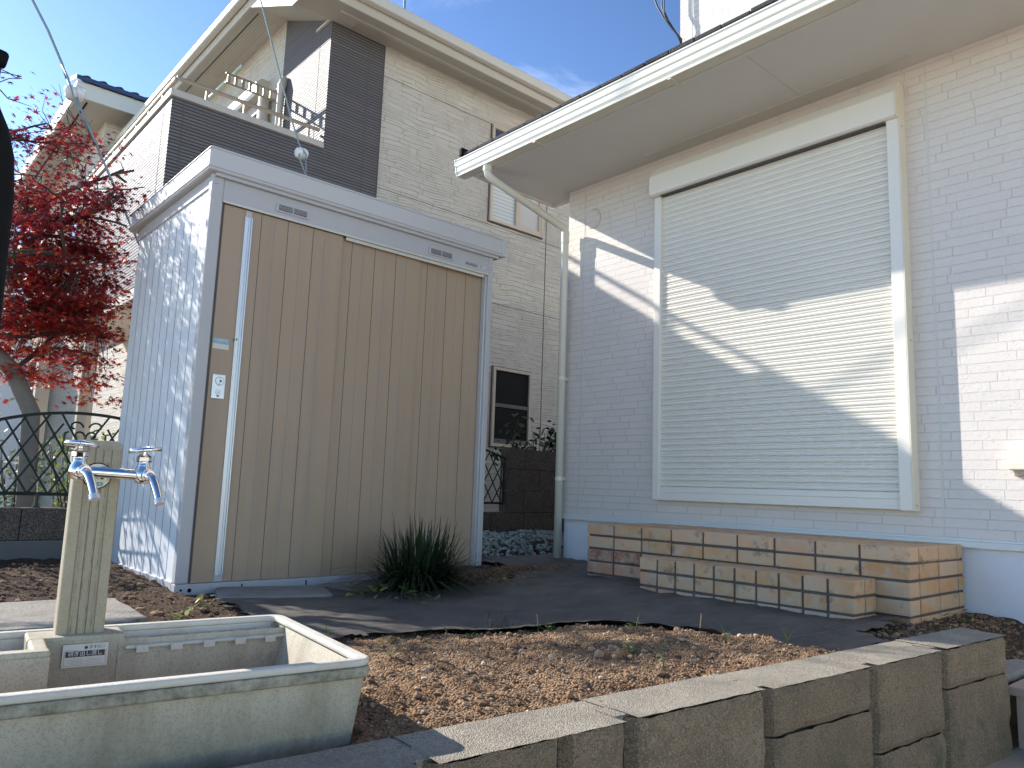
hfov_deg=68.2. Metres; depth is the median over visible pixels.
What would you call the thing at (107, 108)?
house
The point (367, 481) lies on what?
sliding door
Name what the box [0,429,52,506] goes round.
bush
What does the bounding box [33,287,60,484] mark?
porch post
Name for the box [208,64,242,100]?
laundry pole
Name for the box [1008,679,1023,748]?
tiled step
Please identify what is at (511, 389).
window
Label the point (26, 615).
paving slab
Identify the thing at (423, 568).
grass clump
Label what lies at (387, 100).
neighbour house
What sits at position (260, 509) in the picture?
sliding door
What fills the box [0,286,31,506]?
house
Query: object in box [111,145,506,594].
storage shed
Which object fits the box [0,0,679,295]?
sky
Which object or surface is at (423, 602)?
leafy weed
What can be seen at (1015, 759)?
pavement
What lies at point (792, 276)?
house
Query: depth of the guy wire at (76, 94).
4.99 m
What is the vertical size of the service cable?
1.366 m
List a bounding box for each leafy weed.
[171,604,192,619]
[194,596,212,608]
[345,583,377,595]
[362,584,391,597]
[374,642,407,656]
[395,590,440,603]
[398,585,430,597]
[460,632,478,639]
[535,622,555,630]
[616,642,644,652]
[626,615,640,626]
[943,613,973,623]
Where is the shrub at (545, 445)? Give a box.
[491,413,555,491]
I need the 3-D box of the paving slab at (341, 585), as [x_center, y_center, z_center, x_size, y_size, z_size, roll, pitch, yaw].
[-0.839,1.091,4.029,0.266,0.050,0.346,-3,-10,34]
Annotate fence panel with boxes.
[0,411,119,507]
[484,449,504,503]
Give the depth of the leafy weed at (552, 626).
2.65 m
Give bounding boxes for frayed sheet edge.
[484,611,513,631]
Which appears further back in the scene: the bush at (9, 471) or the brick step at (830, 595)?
the bush at (9, 471)
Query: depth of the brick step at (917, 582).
3.43 m
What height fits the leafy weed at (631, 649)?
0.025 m
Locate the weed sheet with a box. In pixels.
[210,554,967,650]
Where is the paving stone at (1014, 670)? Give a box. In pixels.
[1005,659,1023,682]
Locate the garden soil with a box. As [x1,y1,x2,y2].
[0,546,1023,747]
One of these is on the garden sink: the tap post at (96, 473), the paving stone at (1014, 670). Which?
the tap post at (96, 473)
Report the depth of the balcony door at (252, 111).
8.75 m
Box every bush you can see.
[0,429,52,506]
[36,430,117,507]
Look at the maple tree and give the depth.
4.99 m
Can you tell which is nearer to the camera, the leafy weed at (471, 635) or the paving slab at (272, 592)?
the leafy weed at (471, 635)
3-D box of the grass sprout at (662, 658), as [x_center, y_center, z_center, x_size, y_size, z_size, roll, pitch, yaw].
[0.357,0.640,1.778,0.037,0.064,0.068,9,-11,-41]
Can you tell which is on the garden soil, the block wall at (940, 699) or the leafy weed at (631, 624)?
the leafy weed at (631, 624)
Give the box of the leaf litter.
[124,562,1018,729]
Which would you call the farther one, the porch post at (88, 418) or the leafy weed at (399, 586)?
the porch post at (88, 418)
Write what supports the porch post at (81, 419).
on the neighbour ground
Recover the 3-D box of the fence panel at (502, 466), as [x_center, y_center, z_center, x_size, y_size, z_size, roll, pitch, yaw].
[-0.453,0.828,6.679,1.004,0.598,0.051,9,-11,-41]
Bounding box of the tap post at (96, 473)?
[53,440,164,634]
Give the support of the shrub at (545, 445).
on the garden soil
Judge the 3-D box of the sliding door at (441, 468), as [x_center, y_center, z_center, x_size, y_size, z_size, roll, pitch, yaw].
[-0.437,0.195,4.817,0.522,1.924,0.018,9,-11,-41]
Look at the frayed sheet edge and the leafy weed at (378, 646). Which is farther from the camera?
the frayed sheet edge
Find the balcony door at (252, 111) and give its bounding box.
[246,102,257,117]
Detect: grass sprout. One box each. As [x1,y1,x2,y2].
[654,644,664,669]
[778,626,794,644]
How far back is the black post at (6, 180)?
0.68 m
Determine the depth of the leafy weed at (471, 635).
2.61 m
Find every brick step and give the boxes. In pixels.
[587,523,964,624]
[640,556,875,618]
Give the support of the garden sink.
on the garden soil
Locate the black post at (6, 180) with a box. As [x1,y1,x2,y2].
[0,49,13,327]
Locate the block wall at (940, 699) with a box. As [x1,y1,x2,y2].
[231,627,1011,767]
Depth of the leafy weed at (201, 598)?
3.22 m
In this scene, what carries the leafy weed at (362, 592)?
on the garden soil
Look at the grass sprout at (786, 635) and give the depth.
2.21 m
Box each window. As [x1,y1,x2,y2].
[487,123,543,239]
[488,365,531,449]
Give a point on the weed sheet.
(559, 598)
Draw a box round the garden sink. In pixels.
[0,614,368,767]
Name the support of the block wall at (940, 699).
on the ground
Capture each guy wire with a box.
[31,0,138,245]
[260,0,308,174]
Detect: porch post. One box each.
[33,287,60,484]
[68,285,97,481]
[85,303,104,439]
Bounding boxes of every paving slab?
[0,598,148,630]
[215,586,332,600]
[316,580,381,590]
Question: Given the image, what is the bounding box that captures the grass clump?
[318,512,506,604]
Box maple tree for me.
[0,69,157,506]
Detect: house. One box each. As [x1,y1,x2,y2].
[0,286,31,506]
[12,74,149,506]
[59,0,572,511]
[454,0,1023,623]
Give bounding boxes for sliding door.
[190,204,342,582]
[320,238,419,575]
[406,261,481,565]
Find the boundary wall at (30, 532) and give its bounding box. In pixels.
[0,448,563,559]
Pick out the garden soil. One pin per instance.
(407, 691)
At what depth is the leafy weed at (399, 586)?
3.63 m
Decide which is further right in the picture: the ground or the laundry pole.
the ground
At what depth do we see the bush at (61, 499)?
5.21 m
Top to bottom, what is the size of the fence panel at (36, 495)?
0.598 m
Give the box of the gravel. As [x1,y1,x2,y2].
[481,529,563,561]
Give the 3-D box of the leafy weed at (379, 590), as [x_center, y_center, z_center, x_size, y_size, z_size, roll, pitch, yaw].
[-0.647,1.001,3.605,0.133,0.076,0.182,4,-8,-14]
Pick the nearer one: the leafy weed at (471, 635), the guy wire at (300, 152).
the leafy weed at (471, 635)
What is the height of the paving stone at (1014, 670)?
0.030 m
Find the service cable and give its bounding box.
[654,0,681,43]
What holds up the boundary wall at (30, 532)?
on the garden soil
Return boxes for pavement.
[985,723,1023,767]
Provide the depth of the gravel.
5.83 m
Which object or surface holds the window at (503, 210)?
in the neighbour house at (387, 100)
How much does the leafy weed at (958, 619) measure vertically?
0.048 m
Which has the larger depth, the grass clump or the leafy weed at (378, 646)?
the grass clump

